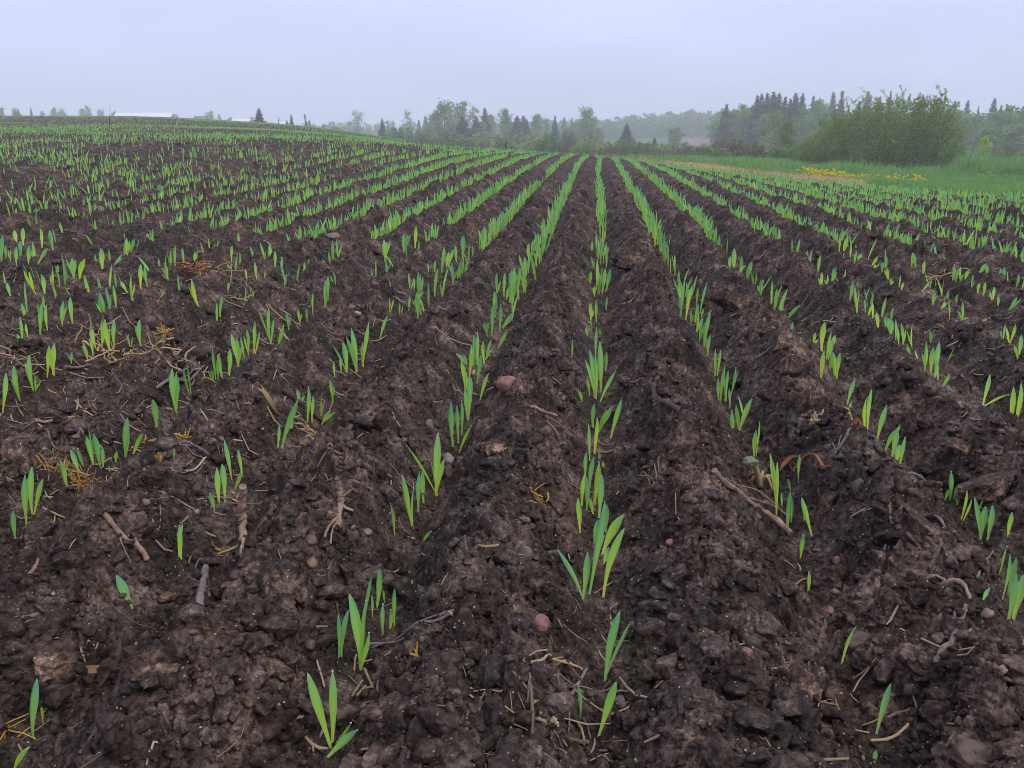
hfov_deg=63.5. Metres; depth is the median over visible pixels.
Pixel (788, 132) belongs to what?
leafy tree
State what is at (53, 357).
seedling
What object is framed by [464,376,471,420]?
seedling
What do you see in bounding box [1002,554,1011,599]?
seedling
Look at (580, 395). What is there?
seedling
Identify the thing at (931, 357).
seedling
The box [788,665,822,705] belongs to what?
soil clod
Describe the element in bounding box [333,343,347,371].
seedling
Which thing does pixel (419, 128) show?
spruce tree
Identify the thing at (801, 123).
leafy tree
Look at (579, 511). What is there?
seedling
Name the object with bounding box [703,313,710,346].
seedling
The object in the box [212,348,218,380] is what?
seedling
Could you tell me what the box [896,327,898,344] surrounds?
seedling
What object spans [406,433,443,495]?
seedling
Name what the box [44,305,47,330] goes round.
seedling
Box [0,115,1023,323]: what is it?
crop seedlings
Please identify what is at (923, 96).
spruce tree
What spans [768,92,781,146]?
spruce tree
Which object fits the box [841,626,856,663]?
seedling
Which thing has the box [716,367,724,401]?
seedling
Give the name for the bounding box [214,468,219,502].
seedling
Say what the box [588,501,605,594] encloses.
seedling
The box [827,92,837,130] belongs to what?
spruce tree
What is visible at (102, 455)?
seedling
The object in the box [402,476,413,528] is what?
seedling
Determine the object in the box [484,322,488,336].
seedling
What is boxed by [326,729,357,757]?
seedling
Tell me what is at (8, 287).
seedling
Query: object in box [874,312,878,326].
seedling
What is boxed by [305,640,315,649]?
stone
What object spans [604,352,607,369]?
seedling
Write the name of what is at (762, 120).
leafy tree
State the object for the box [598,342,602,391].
seedling
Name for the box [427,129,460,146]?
willow shrub
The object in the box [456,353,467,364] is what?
seedling
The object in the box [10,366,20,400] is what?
seedling
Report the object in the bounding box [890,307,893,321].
seedling
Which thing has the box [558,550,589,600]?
seedling
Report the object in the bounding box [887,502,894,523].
grey straw
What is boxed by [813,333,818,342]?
seedling
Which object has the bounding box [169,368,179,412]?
seedling
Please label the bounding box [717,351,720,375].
seedling
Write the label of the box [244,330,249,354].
seedling
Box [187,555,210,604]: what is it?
root stub
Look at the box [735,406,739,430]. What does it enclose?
seedling
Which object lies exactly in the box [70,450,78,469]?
seedling
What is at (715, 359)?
seedling
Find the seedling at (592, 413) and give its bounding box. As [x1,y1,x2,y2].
[591,403,594,426]
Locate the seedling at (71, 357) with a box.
[66,352,72,363]
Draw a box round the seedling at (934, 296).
[932,293,936,304]
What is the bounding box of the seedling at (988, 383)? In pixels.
[982,375,1008,405]
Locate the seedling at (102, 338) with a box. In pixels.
[100,322,103,345]
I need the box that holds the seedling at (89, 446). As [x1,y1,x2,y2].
[85,430,93,464]
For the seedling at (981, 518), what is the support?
on the ground at (622, 220)
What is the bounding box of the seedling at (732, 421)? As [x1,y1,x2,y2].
[730,410,733,428]
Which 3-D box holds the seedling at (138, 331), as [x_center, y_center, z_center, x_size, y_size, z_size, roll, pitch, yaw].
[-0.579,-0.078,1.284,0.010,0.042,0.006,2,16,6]
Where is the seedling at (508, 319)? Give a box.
[502,312,513,327]
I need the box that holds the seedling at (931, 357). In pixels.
[929,348,934,372]
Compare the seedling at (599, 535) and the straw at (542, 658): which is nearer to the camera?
the straw at (542, 658)
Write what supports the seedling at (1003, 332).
on the ground at (622, 220)
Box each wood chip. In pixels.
[28,559,38,574]
[477,544,498,547]
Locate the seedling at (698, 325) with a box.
[696,315,701,331]
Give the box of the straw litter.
[0,166,1023,767]
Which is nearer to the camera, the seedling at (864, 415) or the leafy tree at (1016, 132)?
the seedling at (864, 415)
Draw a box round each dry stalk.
[21,416,73,429]
[712,468,793,535]
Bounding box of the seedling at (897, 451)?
[894,445,900,459]
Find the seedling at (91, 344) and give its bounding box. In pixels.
[89,338,93,354]
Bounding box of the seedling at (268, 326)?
[258,309,273,342]
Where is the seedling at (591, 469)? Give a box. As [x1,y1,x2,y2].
[588,457,593,486]
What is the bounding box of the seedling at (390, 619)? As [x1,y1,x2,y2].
[389,609,392,628]
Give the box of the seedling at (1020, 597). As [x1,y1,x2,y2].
[1012,575,1023,619]
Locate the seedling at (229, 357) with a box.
[227,349,231,375]
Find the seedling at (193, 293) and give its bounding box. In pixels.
[188,279,198,306]
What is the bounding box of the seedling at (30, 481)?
[27,467,42,514]
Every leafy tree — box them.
[347,110,365,132]
[401,108,412,133]
[421,124,434,142]
[426,112,440,132]
[427,98,458,135]
[442,122,458,136]
[452,100,475,129]
[464,104,481,126]
[470,121,491,138]
[485,113,497,140]
[495,113,501,135]
[497,108,513,141]
[529,113,545,139]
[540,118,551,133]
[560,127,572,138]
[570,122,583,144]
[573,104,599,142]
[592,127,605,144]
[666,127,688,146]
[708,119,719,142]
[717,108,742,142]
[731,104,753,145]
[744,113,778,149]
[760,106,787,152]
[777,119,798,150]
[791,107,817,145]
[808,98,830,140]
[812,102,838,136]
[948,109,972,149]
[955,109,996,152]
[965,126,1004,154]
[978,109,1010,151]
[988,105,1023,151]
[999,123,1023,154]
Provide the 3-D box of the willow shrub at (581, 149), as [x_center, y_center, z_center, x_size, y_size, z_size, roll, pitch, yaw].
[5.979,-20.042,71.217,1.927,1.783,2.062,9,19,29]
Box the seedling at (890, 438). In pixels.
[885,428,897,449]
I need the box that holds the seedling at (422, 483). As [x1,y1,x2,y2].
[421,471,424,502]
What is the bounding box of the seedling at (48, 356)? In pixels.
[46,345,50,377]
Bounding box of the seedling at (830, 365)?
[829,352,832,369]
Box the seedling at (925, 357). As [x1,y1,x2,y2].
[922,342,927,370]
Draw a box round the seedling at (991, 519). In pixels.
[986,505,994,540]
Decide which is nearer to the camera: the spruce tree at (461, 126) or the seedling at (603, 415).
the seedling at (603, 415)
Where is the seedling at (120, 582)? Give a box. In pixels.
[116,575,132,608]
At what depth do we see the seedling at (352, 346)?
1.21 m
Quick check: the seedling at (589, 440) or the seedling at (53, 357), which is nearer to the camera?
the seedling at (589, 440)
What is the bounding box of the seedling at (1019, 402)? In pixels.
[1016,383,1023,416]
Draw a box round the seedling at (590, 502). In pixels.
[588,498,593,513]
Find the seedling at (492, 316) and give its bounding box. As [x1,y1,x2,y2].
[491,307,493,334]
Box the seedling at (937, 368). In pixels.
[935,361,938,380]
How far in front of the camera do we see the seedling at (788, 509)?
0.78 m
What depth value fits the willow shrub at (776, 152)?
49.94 m
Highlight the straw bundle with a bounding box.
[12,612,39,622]
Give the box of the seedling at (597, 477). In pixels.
[593,461,600,505]
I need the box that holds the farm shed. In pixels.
[232,119,252,121]
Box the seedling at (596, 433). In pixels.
[594,418,598,453]
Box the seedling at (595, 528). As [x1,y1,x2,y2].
[593,520,598,542]
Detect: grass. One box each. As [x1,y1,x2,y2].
[571,140,1023,196]
[577,153,875,186]
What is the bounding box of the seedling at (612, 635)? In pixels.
[604,611,629,680]
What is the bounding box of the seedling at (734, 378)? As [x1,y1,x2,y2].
[731,369,737,394]
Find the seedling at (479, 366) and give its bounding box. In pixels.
[476,355,481,383]
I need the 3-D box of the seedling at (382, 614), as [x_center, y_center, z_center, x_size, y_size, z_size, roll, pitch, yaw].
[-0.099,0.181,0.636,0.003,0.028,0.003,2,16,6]
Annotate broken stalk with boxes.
[236,483,247,545]
[239,536,245,554]
[323,476,353,543]
[933,603,971,663]
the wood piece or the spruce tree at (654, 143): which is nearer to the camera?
the wood piece
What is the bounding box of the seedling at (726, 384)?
[724,371,728,400]
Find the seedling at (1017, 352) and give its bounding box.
[1014,334,1022,359]
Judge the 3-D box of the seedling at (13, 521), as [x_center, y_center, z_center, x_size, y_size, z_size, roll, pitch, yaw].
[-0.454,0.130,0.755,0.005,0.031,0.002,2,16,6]
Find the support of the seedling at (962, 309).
on the ground at (622, 220)
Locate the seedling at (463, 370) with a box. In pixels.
[461,360,465,387]
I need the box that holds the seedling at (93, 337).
[91,329,96,348]
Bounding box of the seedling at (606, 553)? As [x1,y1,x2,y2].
[603,547,608,564]
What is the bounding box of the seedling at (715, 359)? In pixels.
[714,349,716,375]
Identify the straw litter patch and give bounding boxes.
[0,345,66,401]
[186,258,262,304]
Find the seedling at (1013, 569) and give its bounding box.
[1007,557,1016,594]
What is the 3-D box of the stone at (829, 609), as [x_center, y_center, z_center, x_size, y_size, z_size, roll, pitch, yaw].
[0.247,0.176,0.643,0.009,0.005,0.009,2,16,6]
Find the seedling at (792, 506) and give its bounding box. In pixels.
[790,496,793,521]
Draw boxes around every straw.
[186,457,205,473]
[314,652,324,686]
[351,679,363,696]
[353,654,356,671]
[356,685,366,696]
[363,668,373,688]
[524,653,551,663]
[526,672,530,701]
[529,649,547,655]
[536,716,558,726]
[551,658,582,669]
[554,673,591,688]
[566,737,589,744]
[570,667,587,695]
[578,723,585,745]
[582,717,590,738]
[818,700,838,706]
[831,427,851,455]
[835,698,869,732]
[861,719,877,725]
[871,434,905,462]
[883,529,889,550]
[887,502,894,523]
[908,471,938,491]
[928,513,951,574]
[975,549,993,578]
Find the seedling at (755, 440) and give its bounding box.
[752,422,759,455]
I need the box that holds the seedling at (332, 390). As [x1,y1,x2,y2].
[329,380,334,402]
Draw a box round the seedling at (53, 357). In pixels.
[50,343,55,375]
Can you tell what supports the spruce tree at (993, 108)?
on the ground at (622, 220)
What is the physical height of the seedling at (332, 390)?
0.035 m
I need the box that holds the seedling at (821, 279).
[819,272,822,284]
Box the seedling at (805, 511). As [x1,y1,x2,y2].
[801,497,811,536]
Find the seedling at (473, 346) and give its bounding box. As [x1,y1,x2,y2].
[472,342,474,366]
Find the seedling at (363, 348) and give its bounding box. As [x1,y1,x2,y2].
[360,323,368,366]
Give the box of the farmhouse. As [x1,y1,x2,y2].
[193,116,207,118]
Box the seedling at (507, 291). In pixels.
[506,286,509,299]
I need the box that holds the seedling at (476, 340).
[473,331,478,364]
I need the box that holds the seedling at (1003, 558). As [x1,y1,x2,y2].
[999,546,1007,573]
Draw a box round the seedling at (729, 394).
[728,389,730,406]
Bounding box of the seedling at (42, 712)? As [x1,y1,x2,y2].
[40,707,43,722]
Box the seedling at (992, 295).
[989,287,995,299]
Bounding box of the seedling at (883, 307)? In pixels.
[881,298,885,317]
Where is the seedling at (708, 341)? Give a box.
[706,335,710,355]
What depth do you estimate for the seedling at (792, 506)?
0.78 m
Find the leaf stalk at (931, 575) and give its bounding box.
[926,565,945,580]
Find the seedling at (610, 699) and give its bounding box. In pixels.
[597,682,616,736]
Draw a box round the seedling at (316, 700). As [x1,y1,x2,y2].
[307,670,351,748]
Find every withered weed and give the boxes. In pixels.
[0,713,35,739]
[34,450,68,494]
[58,462,113,496]
[154,452,162,462]
[155,322,173,339]
[174,427,191,439]
[212,541,229,551]
[409,641,419,659]
[525,483,548,504]
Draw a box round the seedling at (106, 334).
[102,320,110,349]
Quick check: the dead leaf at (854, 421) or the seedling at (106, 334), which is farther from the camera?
the seedling at (106, 334)
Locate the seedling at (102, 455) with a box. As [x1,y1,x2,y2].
[101,447,104,467]
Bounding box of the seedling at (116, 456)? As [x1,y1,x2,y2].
[114,451,117,463]
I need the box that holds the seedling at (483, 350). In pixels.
[481,341,484,363]
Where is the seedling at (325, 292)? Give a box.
[323,281,327,307]
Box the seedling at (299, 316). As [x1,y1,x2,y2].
[297,310,301,322]
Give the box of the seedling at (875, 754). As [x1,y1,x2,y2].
[873,750,877,762]
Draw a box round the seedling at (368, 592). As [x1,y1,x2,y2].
[365,577,371,618]
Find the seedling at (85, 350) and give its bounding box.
[83,343,88,359]
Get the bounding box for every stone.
[71,432,79,438]
[140,315,156,328]
[141,498,149,506]
[304,535,317,545]
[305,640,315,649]
[306,557,317,568]
[326,232,339,238]
[363,528,372,535]
[424,419,433,430]
[443,453,453,465]
[495,376,515,392]
[518,545,532,560]
[536,613,549,633]
[540,426,551,435]
[614,695,626,709]
[665,539,672,545]
[733,559,741,567]
[741,647,752,656]
[754,513,761,519]
[824,606,834,613]
[832,556,841,564]
[836,382,850,392]
[841,631,871,652]
[849,478,863,491]
[953,739,989,767]
[981,608,994,618]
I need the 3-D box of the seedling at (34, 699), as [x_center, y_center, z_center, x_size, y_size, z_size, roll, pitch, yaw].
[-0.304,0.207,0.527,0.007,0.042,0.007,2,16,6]
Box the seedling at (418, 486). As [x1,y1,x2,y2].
[416,472,420,511]
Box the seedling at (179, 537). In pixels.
[177,524,182,559]
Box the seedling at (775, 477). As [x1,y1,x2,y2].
[770,454,778,514]
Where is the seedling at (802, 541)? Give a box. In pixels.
[800,535,804,557]
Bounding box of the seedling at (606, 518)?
[604,505,608,531]
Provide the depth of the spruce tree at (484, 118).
157.04 m
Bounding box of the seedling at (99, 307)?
[96,299,101,312]
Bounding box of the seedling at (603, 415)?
[599,407,611,428]
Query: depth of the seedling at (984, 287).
1.55 m
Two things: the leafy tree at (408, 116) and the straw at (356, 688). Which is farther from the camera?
the leafy tree at (408, 116)
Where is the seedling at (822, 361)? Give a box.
[820,350,824,378]
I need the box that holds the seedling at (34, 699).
[30,679,38,737]
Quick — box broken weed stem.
[742,456,772,489]
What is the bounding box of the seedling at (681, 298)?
[679,278,685,316]
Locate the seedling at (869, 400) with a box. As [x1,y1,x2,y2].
[866,389,871,428]
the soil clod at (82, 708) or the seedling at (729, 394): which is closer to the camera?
the soil clod at (82, 708)
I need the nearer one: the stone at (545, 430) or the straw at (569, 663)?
the straw at (569, 663)
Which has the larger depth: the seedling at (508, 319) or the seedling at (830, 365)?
the seedling at (508, 319)
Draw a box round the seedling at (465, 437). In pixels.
[459,425,471,452]
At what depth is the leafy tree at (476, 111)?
175.78 m
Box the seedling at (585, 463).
[583,453,586,477]
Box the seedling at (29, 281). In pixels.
[24,271,35,294]
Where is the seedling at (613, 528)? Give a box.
[601,514,623,554]
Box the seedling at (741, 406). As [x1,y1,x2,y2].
[738,397,742,412]
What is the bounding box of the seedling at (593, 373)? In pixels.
[585,351,597,399]
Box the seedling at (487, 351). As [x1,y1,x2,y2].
[485,340,493,359]
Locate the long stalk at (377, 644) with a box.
[369,609,454,648]
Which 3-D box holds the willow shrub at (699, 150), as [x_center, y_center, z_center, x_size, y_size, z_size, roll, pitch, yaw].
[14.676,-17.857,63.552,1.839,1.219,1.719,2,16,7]
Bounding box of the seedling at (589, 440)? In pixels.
[588,423,590,460]
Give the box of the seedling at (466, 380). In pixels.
[465,372,470,388]
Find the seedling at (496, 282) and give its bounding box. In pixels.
[495,273,500,293]
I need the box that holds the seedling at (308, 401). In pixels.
[307,386,310,421]
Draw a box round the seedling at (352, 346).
[346,328,357,372]
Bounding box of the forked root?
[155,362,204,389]
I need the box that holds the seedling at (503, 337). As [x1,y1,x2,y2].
[497,330,507,348]
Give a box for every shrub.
[384,127,416,140]
[409,131,436,145]
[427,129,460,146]
[455,133,475,147]
[469,128,495,148]
[492,134,512,149]
[511,131,539,151]
[531,131,562,152]
[557,135,582,153]
[570,140,592,155]
[573,131,605,154]
[592,143,621,156]
[607,139,633,156]
[628,141,654,156]
[637,146,669,156]
[652,142,677,155]
[668,142,693,156]
[693,143,710,156]
[701,136,757,156]
[707,149,731,157]
[732,141,771,158]
[767,146,793,158]
[779,142,804,159]
[791,83,977,170]
[984,144,1023,160]
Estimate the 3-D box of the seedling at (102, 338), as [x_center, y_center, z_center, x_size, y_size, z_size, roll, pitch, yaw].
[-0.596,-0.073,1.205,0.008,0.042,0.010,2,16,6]
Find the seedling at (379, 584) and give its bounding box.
[376,569,381,607]
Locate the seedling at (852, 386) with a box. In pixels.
[847,380,854,403]
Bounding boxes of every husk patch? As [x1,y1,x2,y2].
[74,314,145,365]
[129,334,214,391]
[293,415,316,439]
[808,409,823,423]
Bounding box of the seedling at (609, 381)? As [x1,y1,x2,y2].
[600,371,615,401]
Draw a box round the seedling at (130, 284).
[129,278,134,299]
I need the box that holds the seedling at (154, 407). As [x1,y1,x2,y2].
[151,399,157,427]
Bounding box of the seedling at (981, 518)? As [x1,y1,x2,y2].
[974,497,987,539]
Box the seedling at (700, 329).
[699,318,704,341]
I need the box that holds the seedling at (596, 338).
[594,327,597,355]
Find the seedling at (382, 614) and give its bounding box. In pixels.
[380,603,384,634]
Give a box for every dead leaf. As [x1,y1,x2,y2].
[76,665,119,675]
[255,382,281,414]
[779,455,798,469]
[802,452,833,466]
[848,418,861,424]
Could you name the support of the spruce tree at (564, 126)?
on the ground at (622, 220)
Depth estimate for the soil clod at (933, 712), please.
0.51 m
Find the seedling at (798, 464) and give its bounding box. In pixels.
[797,454,800,479]
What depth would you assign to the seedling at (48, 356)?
1.08 m
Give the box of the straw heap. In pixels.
[169,256,231,275]
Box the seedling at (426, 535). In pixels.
[423,531,431,541]
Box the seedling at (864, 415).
[862,398,866,426]
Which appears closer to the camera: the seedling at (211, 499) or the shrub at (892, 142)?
the seedling at (211, 499)
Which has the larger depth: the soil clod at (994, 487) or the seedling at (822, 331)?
the seedling at (822, 331)
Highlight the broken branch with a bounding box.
[102,512,149,563]
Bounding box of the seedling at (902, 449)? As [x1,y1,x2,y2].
[899,437,905,463]
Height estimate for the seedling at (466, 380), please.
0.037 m
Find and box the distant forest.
[302,108,1018,142]
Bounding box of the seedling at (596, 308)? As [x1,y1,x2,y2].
[595,300,597,322]
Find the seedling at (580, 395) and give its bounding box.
[577,390,582,400]
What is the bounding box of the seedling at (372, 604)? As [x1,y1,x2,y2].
[371,596,373,616]
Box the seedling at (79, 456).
[77,448,83,466]
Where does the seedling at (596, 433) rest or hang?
on the ground at (622, 220)
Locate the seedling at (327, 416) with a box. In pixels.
[321,411,334,424]
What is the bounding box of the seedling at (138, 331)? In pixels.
[135,320,140,345]
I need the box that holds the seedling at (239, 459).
[237,450,242,474]
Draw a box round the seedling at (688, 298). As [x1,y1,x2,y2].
[685,285,692,319]
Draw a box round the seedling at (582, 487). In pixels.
[580,474,584,505]
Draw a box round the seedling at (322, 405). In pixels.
[321,393,324,415]
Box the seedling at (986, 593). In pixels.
[983,588,989,599]
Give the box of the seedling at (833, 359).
[831,353,835,376]
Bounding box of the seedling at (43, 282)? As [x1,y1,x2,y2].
[41,275,45,293]
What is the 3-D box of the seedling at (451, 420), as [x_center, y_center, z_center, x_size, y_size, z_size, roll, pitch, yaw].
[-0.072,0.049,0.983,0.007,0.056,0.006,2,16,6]
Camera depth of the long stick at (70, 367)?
1.13 m
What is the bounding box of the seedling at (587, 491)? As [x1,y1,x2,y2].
[585,478,589,510]
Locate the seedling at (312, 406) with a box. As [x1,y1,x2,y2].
[311,396,313,421]
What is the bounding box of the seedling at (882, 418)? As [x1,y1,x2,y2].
[877,405,886,438]
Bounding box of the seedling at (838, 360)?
[836,353,840,378]
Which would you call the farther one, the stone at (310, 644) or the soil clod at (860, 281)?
the soil clod at (860, 281)
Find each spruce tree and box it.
[253,108,266,122]
[378,118,386,136]
[416,120,421,136]
[422,115,427,129]
[451,116,476,148]
[469,116,486,139]
[481,107,492,140]
[506,115,526,150]
[518,115,534,148]
[551,116,559,141]
[558,130,570,151]
[559,117,567,140]
[567,131,576,144]
[569,118,573,134]
[619,123,636,150]
[651,137,657,145]
[711,104,735,147]
[743,95,760,148]
[745,93,763,137]
[751,92,775,148]
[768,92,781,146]
[774,96,787,147]
[776,93,810,147]
[777,93,781,110]
[799,93,809,131]
[809,95,814,122]
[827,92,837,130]
[828,90,845,142]
[845,101,866,149]
[864,91,872,141]
[911,94,924,149]
[963,100,971,149]
[977,98,996,148]
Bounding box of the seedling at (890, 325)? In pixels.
[887,318,893,333]
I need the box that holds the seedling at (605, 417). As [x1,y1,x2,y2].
[599,408,610,431]
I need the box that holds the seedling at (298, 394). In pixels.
[296,389,304,401]
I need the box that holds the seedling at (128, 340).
[126,335,132,346]
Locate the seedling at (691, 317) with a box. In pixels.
[690,310,693,322]
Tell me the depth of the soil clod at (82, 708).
0.54 m
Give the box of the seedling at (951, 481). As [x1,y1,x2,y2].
[949,471,953,500]
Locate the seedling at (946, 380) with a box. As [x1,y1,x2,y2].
[942,374,949,386]
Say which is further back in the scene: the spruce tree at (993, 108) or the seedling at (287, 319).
the spruce tree at (993, 108)
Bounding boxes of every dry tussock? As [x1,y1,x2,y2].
[23,162,55,172]
[269,156,301,162]
[337,157,364,172]
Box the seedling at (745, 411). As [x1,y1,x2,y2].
[739,399,751,430]
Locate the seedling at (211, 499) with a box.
[209,493,214,510]
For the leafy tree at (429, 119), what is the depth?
171.18 m
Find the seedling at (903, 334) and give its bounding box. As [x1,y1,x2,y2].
[901,323,905,343]
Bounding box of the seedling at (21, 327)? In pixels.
[17,316,22,340]
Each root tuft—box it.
[638,456,681,489]
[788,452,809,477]
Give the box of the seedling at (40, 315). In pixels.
[38,303,42,334]
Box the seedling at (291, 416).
[281,400,297,448]
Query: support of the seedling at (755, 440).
on the ground at (622, 220)
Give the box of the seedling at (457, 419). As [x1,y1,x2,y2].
[455,406,458,442]
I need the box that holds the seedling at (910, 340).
[907,327,911,346]
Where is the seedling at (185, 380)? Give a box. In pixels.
[183,360,190,394]
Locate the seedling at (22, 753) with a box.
[14,746,29,767]
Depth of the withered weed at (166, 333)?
1.34 m
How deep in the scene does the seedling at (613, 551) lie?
0.68 m
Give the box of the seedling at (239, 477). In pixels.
[234,471,241,489]
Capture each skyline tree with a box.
[0,107,4,115]
[11,108,22,115]
[50,107,56,115]
[57,107,67,115]
[76,109,85,115]
[84,105,91,115]
[96,108,105,115]
[204,111,214,119]
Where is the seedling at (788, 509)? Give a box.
[786,492,790,526]
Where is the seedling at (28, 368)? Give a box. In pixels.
[25,355,40,390]
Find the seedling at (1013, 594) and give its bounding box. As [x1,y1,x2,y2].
[1007,573,1017,619]
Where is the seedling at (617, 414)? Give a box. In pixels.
[610,399,621,438]
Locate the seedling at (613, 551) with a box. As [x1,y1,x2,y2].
[602,528,624,596]
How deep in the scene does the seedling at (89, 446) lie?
0.88 m
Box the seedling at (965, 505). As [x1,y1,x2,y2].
[961,492,971,520]
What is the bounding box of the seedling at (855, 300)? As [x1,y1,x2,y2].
[854,289,858,312]
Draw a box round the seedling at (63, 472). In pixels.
[60,461,67,486]
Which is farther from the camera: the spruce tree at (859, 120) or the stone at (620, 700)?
the spruce tree at (859, 120)
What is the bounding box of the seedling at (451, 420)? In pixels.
[448,404,453,446]
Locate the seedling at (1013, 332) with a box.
[1006,324,1015,342]
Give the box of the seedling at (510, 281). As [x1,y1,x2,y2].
[508,269,512,302]
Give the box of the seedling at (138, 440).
[133,434,142,453]
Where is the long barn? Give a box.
[114,113,174,116]
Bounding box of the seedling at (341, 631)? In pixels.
[337,610,348,657]
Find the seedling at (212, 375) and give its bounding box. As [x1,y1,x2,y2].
[208,370,213,379]
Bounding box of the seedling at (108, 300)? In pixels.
[105,288,110,308]
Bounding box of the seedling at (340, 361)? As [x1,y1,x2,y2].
[339,356,341,371]
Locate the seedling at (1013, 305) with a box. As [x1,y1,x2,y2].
[1008,298,1020,310]
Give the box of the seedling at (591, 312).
[589,302,593,320]
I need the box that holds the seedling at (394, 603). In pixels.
[392,589,395,625]
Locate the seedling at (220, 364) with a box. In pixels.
[217,353,222,377]
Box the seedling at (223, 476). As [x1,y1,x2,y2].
[220,464,226,501]
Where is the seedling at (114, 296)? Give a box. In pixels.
[113,286,116,306]
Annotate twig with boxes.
[179,441,209,457]
[530,405,557,416]
[870,722,909,741]
[887,708,909,718]
[924,262,969,286]
[945,730,956,745]
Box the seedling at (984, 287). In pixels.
[983,282,985,295]
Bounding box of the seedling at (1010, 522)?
[1007,512,1012,535]
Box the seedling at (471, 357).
[469,345,473,375]
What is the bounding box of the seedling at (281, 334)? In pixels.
[278,324,283,343]
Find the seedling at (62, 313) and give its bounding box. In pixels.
[60,302,66,325]
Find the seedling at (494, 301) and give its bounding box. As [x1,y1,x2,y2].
[493,291,496,316]
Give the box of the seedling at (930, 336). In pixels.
[929,331,932,343]
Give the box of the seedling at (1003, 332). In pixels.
[1000,324,1005,338]
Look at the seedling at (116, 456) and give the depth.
0.91 m
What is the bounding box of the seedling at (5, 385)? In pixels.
[2,373,7,412]
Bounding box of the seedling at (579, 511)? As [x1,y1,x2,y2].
[576,498,581,532]
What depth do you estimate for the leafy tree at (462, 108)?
179.95 m
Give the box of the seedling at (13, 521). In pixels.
[10,511,15,538]
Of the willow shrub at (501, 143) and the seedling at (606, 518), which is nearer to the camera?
the seedling at (606, 518)
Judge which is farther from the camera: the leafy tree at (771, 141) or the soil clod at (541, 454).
the leafy tree at (771, 141)
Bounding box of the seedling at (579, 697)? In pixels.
[576,683,581,716]
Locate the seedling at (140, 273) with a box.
[138,265,142,289]
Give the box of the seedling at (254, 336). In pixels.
[253,322,259,353]
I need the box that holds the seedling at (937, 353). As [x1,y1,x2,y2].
[934,341,940,376]
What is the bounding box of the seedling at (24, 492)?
[21,475,27,524]
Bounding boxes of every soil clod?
[0,436,41,467]
[17,518,57,548]
[33,640,78,684]
[64,699,97,725]
[119,648,182,680]
[157,583,189,603]
[180,609,239,639]
[256,558,307,607]
[311,500,333,519]
[375,687,422,721]
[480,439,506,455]
[520,563,546,589]
[537,450,545,458]
[608,249,646,269]
[690,616,715,636]
[709,293,754,312]
[722,648,750,676]
[758,435,778,452]
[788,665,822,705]
[808,493,839,522]
[854,279,866,292]
[874,591,912,616]
[901,506,948,549]
[902,622,928,644]
[918,699,954,728]
[947,439,971,455]
[954,469,1015,501]
[959,693,997,714]
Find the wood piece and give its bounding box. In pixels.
[926,578,971,599]
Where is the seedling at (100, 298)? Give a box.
[97,292,104,311]
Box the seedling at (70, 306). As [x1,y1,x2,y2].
[68,297,72,323]
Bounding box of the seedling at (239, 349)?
[236,337,241,362]
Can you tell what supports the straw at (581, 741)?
on the ground at (622, 220)
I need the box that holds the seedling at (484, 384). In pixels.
[479,373,488,400]
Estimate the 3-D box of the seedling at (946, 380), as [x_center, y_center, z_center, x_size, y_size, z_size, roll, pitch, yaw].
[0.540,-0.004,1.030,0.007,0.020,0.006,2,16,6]
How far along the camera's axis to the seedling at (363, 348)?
1.22 m
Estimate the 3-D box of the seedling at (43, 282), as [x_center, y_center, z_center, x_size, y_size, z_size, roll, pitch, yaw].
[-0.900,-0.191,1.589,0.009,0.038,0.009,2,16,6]
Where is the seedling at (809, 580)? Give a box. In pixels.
[807,572,810,593]
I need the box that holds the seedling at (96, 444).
[92,434,101,468]
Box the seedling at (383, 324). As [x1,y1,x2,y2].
[380,316,387,337]
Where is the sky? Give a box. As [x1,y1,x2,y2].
[0,0,1023,133]
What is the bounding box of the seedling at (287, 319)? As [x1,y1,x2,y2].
[285,313,290,329]
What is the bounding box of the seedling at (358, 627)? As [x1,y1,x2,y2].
[349,594,369,670]
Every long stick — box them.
[63,364,91,368]
[281,388,326,423]
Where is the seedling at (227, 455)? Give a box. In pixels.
[224,440,231,479]
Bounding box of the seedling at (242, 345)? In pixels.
[240,338,244,357]
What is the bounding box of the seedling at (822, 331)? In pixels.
[820,322,825,351]
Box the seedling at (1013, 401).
[1010,386,1015,413]
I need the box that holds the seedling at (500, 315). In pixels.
[499,304,501,331]
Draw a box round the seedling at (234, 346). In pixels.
[231,334,238,366]
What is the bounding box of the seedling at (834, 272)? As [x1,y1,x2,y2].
[831,268,836,280]
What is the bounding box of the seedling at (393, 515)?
[390,503,394,534]
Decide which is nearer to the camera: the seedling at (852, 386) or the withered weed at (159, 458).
the withered weed at (159, 458)
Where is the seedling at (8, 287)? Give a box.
[6,283,10,295]
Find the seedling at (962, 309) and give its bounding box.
[958,302,966,320]
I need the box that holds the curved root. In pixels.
[650,382,679,412]
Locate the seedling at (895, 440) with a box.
[891,429,898,456]
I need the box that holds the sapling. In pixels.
[974,135,992,159]
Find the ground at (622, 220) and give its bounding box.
[0,116,1023,767]
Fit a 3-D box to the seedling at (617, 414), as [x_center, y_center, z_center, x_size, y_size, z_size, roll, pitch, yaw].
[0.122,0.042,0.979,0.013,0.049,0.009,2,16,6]
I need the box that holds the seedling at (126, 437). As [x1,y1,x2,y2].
[123,418,129,457]
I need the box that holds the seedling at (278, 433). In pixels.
[277,425,280,447]
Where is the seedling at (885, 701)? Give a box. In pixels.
[875,684,890,733]
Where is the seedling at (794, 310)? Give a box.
[782,305,799,318]
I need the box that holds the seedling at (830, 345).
[826,333,833,359]
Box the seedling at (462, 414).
[461,401,463,434]
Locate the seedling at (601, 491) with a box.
[598,475,603,517]
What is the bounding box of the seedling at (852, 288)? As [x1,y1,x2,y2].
[849,282,854,300]
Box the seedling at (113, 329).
[111,320,115,347]

